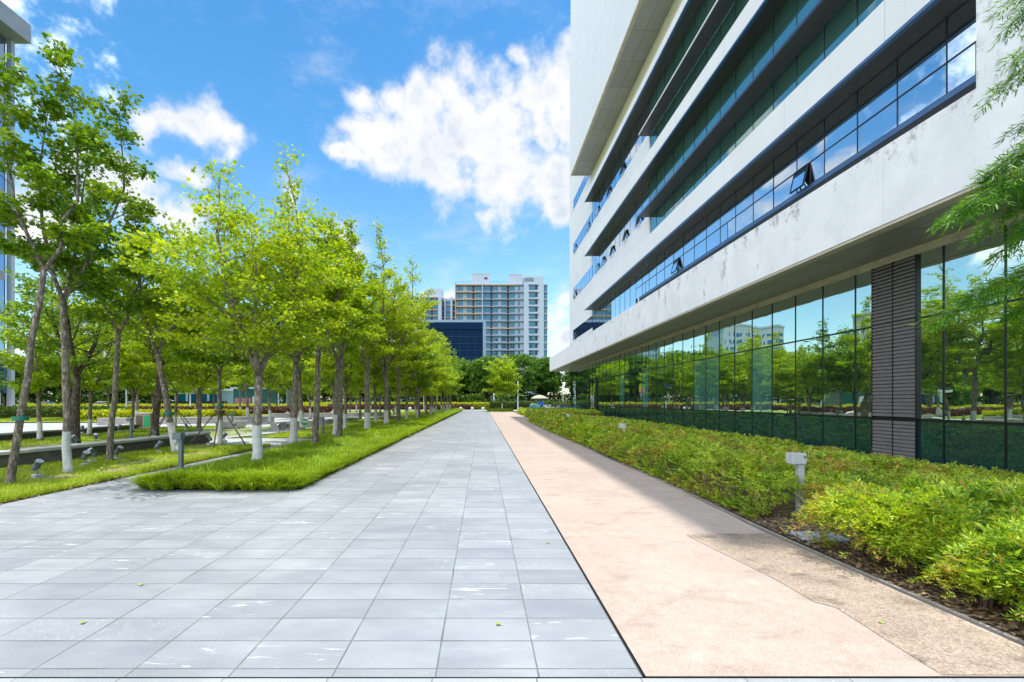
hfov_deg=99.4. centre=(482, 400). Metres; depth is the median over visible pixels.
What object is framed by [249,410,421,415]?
lawn
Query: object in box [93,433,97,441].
ground spotlight
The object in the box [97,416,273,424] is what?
stone bench
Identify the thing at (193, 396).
window
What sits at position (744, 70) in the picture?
window
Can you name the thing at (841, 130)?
window
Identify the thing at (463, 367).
camphor tree
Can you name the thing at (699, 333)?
window
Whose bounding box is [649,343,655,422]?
window
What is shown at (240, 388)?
maple tree
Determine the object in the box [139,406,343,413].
clipped hedge
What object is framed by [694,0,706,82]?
window
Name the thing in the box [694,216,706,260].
window
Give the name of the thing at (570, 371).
window
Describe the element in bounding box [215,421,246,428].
stone planter
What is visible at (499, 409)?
island grass
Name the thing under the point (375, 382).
maple tree
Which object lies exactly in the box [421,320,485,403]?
glass block
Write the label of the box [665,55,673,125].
window
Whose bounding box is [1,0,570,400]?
sky
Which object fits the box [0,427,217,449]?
lawn
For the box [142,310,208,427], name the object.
maple tree
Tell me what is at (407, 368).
maple tree
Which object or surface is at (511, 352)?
window
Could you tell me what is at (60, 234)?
maple tree
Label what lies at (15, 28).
stone tower
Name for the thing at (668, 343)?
window
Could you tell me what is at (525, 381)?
camphor tree
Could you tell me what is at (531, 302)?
window
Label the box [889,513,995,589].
nandina shrub
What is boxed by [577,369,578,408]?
window
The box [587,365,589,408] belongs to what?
window
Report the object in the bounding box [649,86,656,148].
window
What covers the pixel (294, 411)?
maple tree
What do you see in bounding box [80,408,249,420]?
clipped hedge
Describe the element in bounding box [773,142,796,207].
window
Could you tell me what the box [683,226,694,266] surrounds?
window
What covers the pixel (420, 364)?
maple tree
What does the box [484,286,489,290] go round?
window
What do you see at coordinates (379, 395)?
maple tree
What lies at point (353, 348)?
maple tree
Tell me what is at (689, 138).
window
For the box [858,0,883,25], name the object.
window
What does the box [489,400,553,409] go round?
clipped hedge
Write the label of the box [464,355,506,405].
camphor tree
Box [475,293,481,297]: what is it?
window
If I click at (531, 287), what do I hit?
window
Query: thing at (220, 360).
maple tree
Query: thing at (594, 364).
window
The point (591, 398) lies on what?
door
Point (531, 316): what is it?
window
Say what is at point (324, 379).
maple tree
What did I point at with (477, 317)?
window
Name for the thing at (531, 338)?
window
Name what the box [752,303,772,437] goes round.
window
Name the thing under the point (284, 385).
camphor tree
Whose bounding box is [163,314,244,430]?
maple tree
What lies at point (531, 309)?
window
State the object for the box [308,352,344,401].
camphor tree
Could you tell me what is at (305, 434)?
lawn
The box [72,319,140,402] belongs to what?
distant block
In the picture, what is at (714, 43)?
window
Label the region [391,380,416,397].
maple tree
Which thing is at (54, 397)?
undergrowth
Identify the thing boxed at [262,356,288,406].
maple tree
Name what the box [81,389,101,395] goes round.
camphor tree
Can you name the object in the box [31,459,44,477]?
ground spotlight
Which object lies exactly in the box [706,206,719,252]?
window
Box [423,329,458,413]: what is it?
maple tree
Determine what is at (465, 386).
camphor tree
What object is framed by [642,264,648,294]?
window
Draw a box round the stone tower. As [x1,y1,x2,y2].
[0,0,30,405]
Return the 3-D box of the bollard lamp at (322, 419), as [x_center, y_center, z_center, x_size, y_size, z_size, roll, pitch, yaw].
[-7.197,1.167,19.398,0.215,0.865,0.154,0,0,0]
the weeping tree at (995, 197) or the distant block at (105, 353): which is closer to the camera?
the weeping tree at (995, 197)
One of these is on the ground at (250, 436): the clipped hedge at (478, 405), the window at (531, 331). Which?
the clipped hedge at (478, 405)
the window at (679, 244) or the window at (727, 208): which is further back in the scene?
the window at (679, 244)
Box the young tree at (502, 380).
[481,354,523,408]
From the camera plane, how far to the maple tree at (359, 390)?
36.75 m
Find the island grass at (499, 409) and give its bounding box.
[486,408,513,410]
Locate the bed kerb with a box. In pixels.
[530,422,1023,645]
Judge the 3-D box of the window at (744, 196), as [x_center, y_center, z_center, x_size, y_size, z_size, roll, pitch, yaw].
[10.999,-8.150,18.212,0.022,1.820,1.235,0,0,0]
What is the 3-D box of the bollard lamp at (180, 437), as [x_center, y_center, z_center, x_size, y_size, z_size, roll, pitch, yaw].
[-6.978,1.167,9.948,0.215,0.865,0.154,0,0,0]
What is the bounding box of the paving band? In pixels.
[0,678,1023,681]
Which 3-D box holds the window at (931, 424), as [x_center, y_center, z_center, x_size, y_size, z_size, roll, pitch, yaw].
[11.002,-1.065,10.622,0.036,5.270,0.615,0,0,0]
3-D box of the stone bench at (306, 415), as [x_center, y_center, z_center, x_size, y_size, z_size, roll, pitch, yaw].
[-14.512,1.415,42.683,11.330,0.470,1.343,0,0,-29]
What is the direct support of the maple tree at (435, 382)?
on the lawn
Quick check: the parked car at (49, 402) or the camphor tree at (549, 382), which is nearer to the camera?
the parked car at (49, 402)
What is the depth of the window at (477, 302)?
175.98 m
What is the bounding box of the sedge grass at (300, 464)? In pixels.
[116,408,463,490]
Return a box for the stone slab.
[789,531,850,541]
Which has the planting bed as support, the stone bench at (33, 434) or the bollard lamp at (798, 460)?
the bollard lamp at (798, 460)
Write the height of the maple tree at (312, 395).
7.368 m
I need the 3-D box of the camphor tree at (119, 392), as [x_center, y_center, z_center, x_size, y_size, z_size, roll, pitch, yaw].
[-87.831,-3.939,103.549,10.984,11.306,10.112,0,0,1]
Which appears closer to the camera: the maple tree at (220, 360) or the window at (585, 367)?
the maple tree at (220, 360)
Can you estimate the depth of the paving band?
2.48 m
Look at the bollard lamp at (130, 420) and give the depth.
18.57 m
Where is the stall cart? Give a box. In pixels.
[530,402,543,407]
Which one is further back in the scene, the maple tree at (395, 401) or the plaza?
the maple tree at (395, 401)
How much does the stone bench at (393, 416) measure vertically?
0.410 m
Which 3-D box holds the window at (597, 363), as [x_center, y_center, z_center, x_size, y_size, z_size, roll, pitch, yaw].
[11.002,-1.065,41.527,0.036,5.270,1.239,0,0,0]
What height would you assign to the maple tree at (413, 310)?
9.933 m
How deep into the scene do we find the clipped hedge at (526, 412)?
39.73 m
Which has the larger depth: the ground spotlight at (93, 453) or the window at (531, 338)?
the window at (531, 338)
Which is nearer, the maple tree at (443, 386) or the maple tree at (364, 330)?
the maple tree at (364, 330)
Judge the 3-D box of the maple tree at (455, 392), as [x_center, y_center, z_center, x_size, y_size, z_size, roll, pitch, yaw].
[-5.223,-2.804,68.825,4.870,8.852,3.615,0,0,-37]
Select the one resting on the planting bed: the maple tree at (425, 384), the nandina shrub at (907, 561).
the nandina shrub at (907, 561)
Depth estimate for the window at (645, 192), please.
29.25 m
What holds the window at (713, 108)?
in the office building
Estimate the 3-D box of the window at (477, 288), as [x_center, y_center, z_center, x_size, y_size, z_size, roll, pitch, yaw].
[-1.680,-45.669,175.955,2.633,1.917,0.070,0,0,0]
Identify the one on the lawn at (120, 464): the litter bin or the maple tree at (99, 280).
the maple tree at (99, 280)
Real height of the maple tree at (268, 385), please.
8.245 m
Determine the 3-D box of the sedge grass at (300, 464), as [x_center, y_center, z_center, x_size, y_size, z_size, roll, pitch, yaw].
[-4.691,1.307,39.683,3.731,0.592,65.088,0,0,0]
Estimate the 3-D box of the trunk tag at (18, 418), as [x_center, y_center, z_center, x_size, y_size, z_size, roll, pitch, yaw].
[-8.680,0.330,8.130,0.236,0.080,0.230,0,0,0]
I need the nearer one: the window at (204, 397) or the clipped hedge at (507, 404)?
the window at (204, 397)
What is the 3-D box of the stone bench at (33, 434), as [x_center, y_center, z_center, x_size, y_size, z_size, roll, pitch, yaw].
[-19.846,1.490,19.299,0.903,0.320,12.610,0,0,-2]
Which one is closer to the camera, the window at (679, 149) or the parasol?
the window at (679, 149)
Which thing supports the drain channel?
on the ground at (250, 436)
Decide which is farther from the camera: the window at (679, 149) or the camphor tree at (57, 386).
the camphor tree at (57, 386)
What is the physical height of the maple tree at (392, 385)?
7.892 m
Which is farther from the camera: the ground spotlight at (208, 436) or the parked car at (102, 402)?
the parked car at (102, 402)
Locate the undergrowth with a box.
[1,390,569,405]
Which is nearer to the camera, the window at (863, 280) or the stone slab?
the stone slab
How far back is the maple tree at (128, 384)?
22.08 m
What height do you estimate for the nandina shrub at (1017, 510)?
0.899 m
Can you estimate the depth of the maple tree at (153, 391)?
43.93 m
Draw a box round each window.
[0,34,5,392]
[178,394,185,400]
[188,394,195,400]
[202,394,206,400]
[209,394,216,400]
[475,286,481,290]
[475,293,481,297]
[475,300,481,304]
[475,315,481,319]
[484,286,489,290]
[484,293,489,297]
[484,300,489,304]
[484,315,489,319]
[501,351,546,361]
[529,285,534,289]
[529,292,534,296]
[529,300,534,304]
[529,307,534,311]
[529,314,534,318]
[529,329,534,333]
[529,336,534,340]
[529,343,534,347]
[570,371,571,407]
[572,370,573,407]
[573,113,641,339]
[574,369,576,408]
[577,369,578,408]
[579,368,580,408]
[581,367,583,408]
[584,366,586,408]
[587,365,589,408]
[590,364,592,408]
[593,363,595,377]
[596,362,598,410]
[599,360,602,415]
[603,359,606,416]
[606,358,610,416]
[610,356,614,416]
[615,355,619,417]
[619,353,624,418]
[625,351,629,418]
[630,349,635,419]
[636,192,641,227]
[636,270,641,299]
[636,347,641,420]
[642,101,648,141]
[642,183,648,220]
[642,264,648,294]
[642,345,648,421]
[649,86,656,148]
[649,172,656,232]
[649,257,656,289]
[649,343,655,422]
[656,340,663,423]
[657,71,664,137]
[657,161,664,225]
[657,251,664,284]
[664,337,672,424]
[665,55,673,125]
[665,149,673,217]
[665,243,673,279]
[673,333,682,425]
[674,37,683,112]
[674,136,683,208]
[674,235,683,273]
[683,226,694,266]
[683,330,693,427]
[684,19,693,97]
[684,122,694,198]
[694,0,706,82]
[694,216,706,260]
[694,326,705,429]
[695,106,706,187]
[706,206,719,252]
[706,321,719,431]
[707,0,719,62]
[707,89,719,175]
[719,316,734,433]
[720,0,735,43]
[720,68,735,162]
[720,192,735,242]
[735,310,751,435]
[736,0,748,18]
[736,46,752,146]
[736,179,752,232]
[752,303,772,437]
[753,18,773,129]
[753,161,773,221]
[772,295,795,441]
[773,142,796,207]
[774,0,796,108]
[795,286,822,446]
[797,0,824,86]
[797,119,824,192]
[823,275,855,451]
[825,0,857,58]
[825,92,857,173]
[855,270,870,454]
[857,59,897,152]
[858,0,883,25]
[897,18,946,125]
[918,246,944,464]
[944,224,1006,471]
[947,0,975,92]
[1006,219,1023,473]
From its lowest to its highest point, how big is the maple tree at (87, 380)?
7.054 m
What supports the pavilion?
on the lawn at (402, 411)
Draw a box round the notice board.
[287,389,298,406]
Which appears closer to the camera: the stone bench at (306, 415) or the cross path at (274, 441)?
the cross path at (274, 441)
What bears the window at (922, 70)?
in the office building
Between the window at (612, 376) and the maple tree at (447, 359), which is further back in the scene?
the maple tree at (447, 359)
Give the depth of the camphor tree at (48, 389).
99.98 m
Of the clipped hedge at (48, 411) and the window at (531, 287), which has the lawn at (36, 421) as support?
the clipped hedge at (48, 411)
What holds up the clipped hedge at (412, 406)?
on the ground at (250, 436)
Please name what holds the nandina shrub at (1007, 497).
on the planting bed
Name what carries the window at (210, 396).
in the pavilion
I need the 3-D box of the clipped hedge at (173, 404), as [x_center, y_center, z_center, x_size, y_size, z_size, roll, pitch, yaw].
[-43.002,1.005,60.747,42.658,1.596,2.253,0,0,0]
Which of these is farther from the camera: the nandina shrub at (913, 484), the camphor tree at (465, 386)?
the camphor tree at (465, 386)
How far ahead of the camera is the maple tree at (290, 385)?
41.57 m
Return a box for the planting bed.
[555,432,1023,639]
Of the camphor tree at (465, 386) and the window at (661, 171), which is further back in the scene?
the camphor tree at (465, 386)
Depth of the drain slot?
2.52 m
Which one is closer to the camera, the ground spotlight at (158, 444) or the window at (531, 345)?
the ground spotlight at (158, 444)
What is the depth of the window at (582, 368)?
47.71 m
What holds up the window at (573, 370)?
in the office building
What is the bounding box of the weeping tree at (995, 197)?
[907,0,1023,337]
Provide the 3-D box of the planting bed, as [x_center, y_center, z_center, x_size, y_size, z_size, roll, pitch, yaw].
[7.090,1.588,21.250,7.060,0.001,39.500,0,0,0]
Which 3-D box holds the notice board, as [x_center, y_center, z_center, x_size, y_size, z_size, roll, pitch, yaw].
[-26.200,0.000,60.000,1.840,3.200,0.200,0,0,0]
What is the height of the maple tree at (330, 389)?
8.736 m
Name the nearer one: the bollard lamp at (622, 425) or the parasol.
the bollard lamp at (622, 425)
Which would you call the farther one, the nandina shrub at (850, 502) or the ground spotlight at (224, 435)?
the ground spotlight at (224, 435)
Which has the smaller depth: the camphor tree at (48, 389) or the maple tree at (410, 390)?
the maple tree at (410, 390)
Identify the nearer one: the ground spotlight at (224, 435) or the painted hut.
the ground spotlight at (224, 435)
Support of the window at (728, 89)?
in the office building
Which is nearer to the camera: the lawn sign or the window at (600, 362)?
the lawn sign
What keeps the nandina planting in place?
on the ground at (250, 436)
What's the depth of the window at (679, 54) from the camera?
24.21 m
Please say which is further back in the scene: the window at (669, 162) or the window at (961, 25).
the window at (669, 162)
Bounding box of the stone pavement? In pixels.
[0,410,641,676]
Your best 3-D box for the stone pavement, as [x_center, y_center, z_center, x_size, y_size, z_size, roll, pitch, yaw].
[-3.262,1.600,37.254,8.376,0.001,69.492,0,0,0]
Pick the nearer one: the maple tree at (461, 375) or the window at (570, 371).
the window at (570, 371)
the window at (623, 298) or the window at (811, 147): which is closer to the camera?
the window at (811, 147)
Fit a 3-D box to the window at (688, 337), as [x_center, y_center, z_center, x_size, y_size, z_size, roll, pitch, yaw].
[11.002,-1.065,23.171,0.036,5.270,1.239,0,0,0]
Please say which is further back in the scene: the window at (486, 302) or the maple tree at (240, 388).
the window at (486, 302)
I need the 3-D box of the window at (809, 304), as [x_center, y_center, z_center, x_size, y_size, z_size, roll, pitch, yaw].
[11.002,-1.065,14.605,0.036,5.270,1.239,0,0,0]
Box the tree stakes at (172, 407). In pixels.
[159,406,191,427]
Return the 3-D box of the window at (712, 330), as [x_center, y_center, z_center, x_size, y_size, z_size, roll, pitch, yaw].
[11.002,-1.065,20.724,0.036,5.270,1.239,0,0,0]
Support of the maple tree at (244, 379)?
on the plaza
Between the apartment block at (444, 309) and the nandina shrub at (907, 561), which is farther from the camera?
the apartment block at (444, 309)
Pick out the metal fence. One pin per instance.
(193, 402)
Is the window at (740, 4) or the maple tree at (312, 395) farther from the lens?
the maple tree at (312, 395)
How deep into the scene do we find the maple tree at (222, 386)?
53.93 m
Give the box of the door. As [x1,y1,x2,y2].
[589,379,594,409]
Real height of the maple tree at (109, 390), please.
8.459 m
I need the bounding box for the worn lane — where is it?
[686,533,1023,674]
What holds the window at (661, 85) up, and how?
in the office building
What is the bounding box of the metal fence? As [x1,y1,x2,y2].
[171,401,226,405]
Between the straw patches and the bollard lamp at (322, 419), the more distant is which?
the bollard lamp at (322, 419)
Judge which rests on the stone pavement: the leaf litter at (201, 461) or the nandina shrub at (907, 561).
the leaf litter at (201, 461)
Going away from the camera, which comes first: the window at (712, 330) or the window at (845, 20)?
the window at (845, 20)
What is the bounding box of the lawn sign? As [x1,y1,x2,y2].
[301,418,308,426]
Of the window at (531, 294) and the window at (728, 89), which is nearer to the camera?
the window at (728, 89)
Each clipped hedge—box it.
[0,405,130,418]
[27,403,327,407]
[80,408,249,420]
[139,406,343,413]
[303,401,488,409]
[304,404,469,409]
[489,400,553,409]
[517,407,601,417]
[554,401,569,407]
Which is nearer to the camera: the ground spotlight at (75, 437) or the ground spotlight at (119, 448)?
the ground spotlight at (119, 448)
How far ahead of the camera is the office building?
14.66 m
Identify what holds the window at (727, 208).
in the office building
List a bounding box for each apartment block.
[401,289,454,401]
[455,273,547,400]
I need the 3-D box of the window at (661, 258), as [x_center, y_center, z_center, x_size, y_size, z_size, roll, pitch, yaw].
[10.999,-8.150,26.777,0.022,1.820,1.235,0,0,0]
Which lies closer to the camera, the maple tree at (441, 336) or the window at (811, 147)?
the window at (811, 147)
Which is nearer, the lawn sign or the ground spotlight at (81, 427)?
the ground spotlight at (81, 427)
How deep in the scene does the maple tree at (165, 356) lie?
19.29 m
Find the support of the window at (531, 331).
in the apartment block at (513, 313)
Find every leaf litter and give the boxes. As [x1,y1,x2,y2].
[0,430,422,503]
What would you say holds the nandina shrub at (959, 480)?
on the planting bed
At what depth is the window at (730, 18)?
19.38 m
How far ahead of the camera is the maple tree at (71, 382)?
35.05 m
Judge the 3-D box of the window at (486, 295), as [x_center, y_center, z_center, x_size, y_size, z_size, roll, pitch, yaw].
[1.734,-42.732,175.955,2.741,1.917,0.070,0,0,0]
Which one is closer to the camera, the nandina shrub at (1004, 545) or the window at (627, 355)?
the nandina shrub at (1004, 545)
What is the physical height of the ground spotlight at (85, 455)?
0.396 m
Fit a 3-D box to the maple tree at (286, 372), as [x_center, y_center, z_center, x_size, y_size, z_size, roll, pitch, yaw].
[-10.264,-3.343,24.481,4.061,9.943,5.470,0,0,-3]
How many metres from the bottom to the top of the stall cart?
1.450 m
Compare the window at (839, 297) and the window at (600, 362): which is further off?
the window at (600, 362)
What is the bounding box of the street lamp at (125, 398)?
[125,390,126,406]
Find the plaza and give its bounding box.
[0,416,380,437]
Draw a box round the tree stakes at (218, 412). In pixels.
[188,410,245,446]
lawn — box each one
[0,419,96,421]
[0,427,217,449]
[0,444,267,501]
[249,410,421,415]
[266,410,434,437]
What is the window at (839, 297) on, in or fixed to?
in the office building
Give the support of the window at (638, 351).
in the office building
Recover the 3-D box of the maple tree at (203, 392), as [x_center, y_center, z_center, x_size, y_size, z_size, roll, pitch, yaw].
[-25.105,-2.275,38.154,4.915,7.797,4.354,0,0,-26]
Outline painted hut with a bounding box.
[230,387,279,405]
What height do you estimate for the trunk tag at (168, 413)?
0.080 m
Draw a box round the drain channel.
[489,412,648,677]
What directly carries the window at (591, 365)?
in the office building
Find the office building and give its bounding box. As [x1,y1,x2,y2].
[550,0,1023,473]
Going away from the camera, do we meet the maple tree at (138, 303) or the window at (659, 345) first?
the maple tree at (138, 303)
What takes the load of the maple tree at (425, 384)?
on the lawn
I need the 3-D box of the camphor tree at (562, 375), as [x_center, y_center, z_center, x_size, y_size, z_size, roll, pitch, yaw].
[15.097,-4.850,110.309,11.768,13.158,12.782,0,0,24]
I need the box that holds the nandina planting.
[527,409,1023,547]
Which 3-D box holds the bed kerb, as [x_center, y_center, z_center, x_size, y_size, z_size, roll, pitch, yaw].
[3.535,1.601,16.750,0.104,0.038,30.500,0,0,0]
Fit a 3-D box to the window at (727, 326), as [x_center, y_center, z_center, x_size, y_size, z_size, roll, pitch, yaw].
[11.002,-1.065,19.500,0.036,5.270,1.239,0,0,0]
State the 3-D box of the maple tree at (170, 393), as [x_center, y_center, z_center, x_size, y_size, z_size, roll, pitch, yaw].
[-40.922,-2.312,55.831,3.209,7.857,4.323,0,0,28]
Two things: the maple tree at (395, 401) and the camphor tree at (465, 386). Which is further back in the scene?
the camphor tree at (465, 386)
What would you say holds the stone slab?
on the planting bed
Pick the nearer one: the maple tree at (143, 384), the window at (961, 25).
the window at (961, 25)
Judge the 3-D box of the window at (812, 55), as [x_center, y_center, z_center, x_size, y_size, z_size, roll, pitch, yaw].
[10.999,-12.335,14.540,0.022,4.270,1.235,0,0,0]
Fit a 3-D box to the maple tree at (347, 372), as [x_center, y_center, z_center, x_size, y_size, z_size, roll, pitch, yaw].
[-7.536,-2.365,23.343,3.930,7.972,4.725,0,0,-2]
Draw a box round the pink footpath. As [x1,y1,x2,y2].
[490,410,1023,675]
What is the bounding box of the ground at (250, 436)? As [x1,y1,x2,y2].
[0,401,912,592]
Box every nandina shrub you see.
[779,477,932,561]
[849,519,961,584]
[856,487,1000,571]
[862,472,1013,532]
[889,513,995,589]
[908,551,1023,612]
[914,515,1023,601]
[930,469,1023,501]
[939,473,1023,519]
[968,494,1023,531]
[1001,600,1023,621]
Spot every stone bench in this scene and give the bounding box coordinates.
[0,423,141,440]
[0,432,210,467]
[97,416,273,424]
[270,417,358,429]
[272,412,390,417]
[378,415,402,418]
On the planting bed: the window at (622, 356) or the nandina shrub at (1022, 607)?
the nandina shrub at (1022, 607)
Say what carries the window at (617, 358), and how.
in the office building
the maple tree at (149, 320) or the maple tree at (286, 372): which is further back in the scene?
the maple tree at (286, 372)
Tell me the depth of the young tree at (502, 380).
63.84 m
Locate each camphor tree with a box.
[1,353,33,405]
[5,362,61,403]
[39,354,85,394]
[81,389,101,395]
[98,376,128,396]
[277,357,305,393]
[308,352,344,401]
[448,358,470,397]
[458,358,476,396]
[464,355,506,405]
[490,353,544,400]
[523,354,561,400]
[525,357,564,393]
[561,372,569,392]
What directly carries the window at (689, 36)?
in the office building
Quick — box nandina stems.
[540,421,804,520]
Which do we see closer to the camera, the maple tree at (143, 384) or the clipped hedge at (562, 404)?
the maple tree at (143, 384)
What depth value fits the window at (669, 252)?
25.50 m
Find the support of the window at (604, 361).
in the office building
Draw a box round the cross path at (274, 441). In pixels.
[203,438,310,445]
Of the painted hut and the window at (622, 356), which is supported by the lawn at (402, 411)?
the painted hut
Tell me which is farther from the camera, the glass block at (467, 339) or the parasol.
the glass block at (467, 339)
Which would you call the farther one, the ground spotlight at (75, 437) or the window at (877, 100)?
the ground spotlight at (75, 437)
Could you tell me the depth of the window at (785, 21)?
15.73 m
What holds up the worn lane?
on the pink footpath
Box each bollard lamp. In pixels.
[126,418,133,437]
[172,433,184,468]
[319,417,324,433]
[619,423,625,442]
[786,452,806,513]
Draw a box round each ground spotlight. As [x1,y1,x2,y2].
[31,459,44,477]
[71,434,78,443]
[80,425,84,433]
[81,450,90,465]
[87,447,97,461]
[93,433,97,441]
[114,445,123,459]
[154,440,162,451]
[205,434,212,444]
[223,432,227,442]
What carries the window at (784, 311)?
in the office building
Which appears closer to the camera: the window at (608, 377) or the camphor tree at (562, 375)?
the window at (608, 377)
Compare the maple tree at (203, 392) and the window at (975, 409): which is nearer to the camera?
the window at (975, 409)
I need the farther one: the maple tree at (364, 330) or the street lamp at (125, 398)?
the street lamp at (125, 398)
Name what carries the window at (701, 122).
in the office building
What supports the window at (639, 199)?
in the office building
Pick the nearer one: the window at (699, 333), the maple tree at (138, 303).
the maple tree at (138, 303)
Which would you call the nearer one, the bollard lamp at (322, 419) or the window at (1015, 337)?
the window at (1015, 337)
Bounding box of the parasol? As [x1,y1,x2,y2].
[531,395,547,401]
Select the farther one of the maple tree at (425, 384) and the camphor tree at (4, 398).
the camphor tree at (4, 398)
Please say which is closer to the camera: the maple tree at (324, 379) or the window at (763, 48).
the window at (763, 48)
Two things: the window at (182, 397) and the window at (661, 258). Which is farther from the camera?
the window at (182, 397)
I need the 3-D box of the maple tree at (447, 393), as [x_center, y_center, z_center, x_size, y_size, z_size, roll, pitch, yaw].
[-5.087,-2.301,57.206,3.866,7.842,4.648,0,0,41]
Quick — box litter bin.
[135,413,151,427]
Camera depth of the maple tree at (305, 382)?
37.82 m
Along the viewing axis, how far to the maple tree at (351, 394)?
47.96 m
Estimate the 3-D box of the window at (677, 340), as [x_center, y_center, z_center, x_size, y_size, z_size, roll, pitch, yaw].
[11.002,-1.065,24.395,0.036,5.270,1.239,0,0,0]
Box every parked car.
[41,401,55,405]
[93,401,106,404]
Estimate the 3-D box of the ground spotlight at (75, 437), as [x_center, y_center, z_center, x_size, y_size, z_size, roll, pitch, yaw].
[-14.207,1.372,15.100,0.150,0.396,0.229,0,0,33]
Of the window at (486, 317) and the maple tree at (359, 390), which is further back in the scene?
the window at (486, 317)
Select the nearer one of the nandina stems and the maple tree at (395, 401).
the nandina stems
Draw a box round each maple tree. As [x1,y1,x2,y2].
[0,32,127,483]
[0,80,167,473]
[0,247,152,443]
[0,279,95,440]
[24,293,136,435]
[29,176,187,460]
[49,322,110,407]
[68,217,221,451]
[92,324,166,431]
[92,350,121,405]
[96,262,203,436]
[102,341,170,414]
[103,143,359,460]
[125,360,175,408]
[137,266,279,444]
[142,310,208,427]
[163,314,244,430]
[167,375,179,395]
[169,350,215,408]
[206,371,231,406]
[216,301,267,415]
[227,365,254,409]
[231,309,292,423]
[238,209,356,443]
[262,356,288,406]
[269,207,370,443]
[273,252,334,428]
[278,353,314,390]
[291,349,326,418]
[296,228,383,435]
[302,377,323,402]
[303,342,379,428]
[306,344,363,417]
[309,214,387,436]
[320,352,332,393]
[332,300,407,422]
[338,217,416,428]
[343,363,372,418]
[343,381,361,412]
[359,252,443,424]
[370,339,405,417]
[370,372,393,415]
[375,289,428,421]
[377,292,439,419]
[388,382,402,413]
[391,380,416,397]
[395,346,452,415]
[398,316,446,418]
[412,344,446,414]
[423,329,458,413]
[430,343,453,412]
[435,332,457,410]
[435,346,452,411]
[439,361,457,409]
[443,348,462,409]
[445,349,466,407]
[450,355,464,408]
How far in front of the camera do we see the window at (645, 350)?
29.25 m
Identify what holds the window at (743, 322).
in the office building
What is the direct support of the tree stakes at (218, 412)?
on the lawn at (120, 464)
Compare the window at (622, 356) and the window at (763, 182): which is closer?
the window at (763, 182)
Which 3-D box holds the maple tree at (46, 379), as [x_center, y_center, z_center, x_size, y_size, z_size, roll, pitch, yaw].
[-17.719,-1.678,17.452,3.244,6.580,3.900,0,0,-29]
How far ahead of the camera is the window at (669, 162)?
25.50 m
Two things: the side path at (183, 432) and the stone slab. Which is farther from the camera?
the side path at (183, 432)
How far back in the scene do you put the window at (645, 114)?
29.26 m
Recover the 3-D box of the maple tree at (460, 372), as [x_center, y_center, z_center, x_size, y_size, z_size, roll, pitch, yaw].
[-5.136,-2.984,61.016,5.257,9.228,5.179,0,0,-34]
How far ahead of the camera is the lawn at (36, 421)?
32.74 m
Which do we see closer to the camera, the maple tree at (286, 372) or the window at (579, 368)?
the maple tree at (286, 372)
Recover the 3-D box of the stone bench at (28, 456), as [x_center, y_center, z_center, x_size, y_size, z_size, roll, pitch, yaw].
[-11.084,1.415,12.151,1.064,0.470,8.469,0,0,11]
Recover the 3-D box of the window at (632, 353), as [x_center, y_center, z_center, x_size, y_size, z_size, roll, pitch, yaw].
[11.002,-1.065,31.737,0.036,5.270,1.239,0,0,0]
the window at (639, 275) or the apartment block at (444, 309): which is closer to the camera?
the window at (639, 275)
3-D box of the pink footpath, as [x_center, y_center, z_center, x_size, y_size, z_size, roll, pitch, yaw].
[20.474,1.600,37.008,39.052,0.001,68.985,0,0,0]
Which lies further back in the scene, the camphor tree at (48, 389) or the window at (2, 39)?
the camphor tree at (48, 389)
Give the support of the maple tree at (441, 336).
on the lawn
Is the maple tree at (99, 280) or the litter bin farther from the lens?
the litter bin
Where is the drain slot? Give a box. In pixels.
[0,676,1023,677]
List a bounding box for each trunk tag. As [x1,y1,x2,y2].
[11,416,28,420]
[163,412,173,414]
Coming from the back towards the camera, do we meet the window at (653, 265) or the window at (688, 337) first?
the window at (653, 265)
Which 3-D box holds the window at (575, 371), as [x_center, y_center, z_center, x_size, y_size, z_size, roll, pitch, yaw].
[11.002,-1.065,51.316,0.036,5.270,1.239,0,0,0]
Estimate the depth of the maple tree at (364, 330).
16.21 m
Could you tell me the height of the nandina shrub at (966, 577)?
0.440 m
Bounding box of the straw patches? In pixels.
[21,445,210,480]
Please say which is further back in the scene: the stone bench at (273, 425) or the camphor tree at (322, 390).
the camphor tree at (322, 390)
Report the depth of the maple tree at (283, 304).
9.23 m
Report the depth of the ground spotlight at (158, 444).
12.82 m
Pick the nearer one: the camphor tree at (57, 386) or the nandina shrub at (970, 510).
the nandina shrub at (970, 510)
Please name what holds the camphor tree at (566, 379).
on the ground at (250, 436)
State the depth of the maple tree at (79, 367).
14.86 m
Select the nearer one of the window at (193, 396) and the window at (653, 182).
the window at (653, 182)
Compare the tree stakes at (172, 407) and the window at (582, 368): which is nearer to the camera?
the tree stakes at (172, 407)
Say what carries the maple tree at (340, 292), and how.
on the lawn
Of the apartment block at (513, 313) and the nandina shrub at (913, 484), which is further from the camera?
the apartment block at (513, 313)
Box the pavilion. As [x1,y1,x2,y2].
[169,388,232,405]
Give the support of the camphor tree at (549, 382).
on the ground at (250, 436)
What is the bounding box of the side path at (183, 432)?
[85,429,224,442]
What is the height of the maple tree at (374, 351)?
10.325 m
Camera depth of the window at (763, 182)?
16.96 m

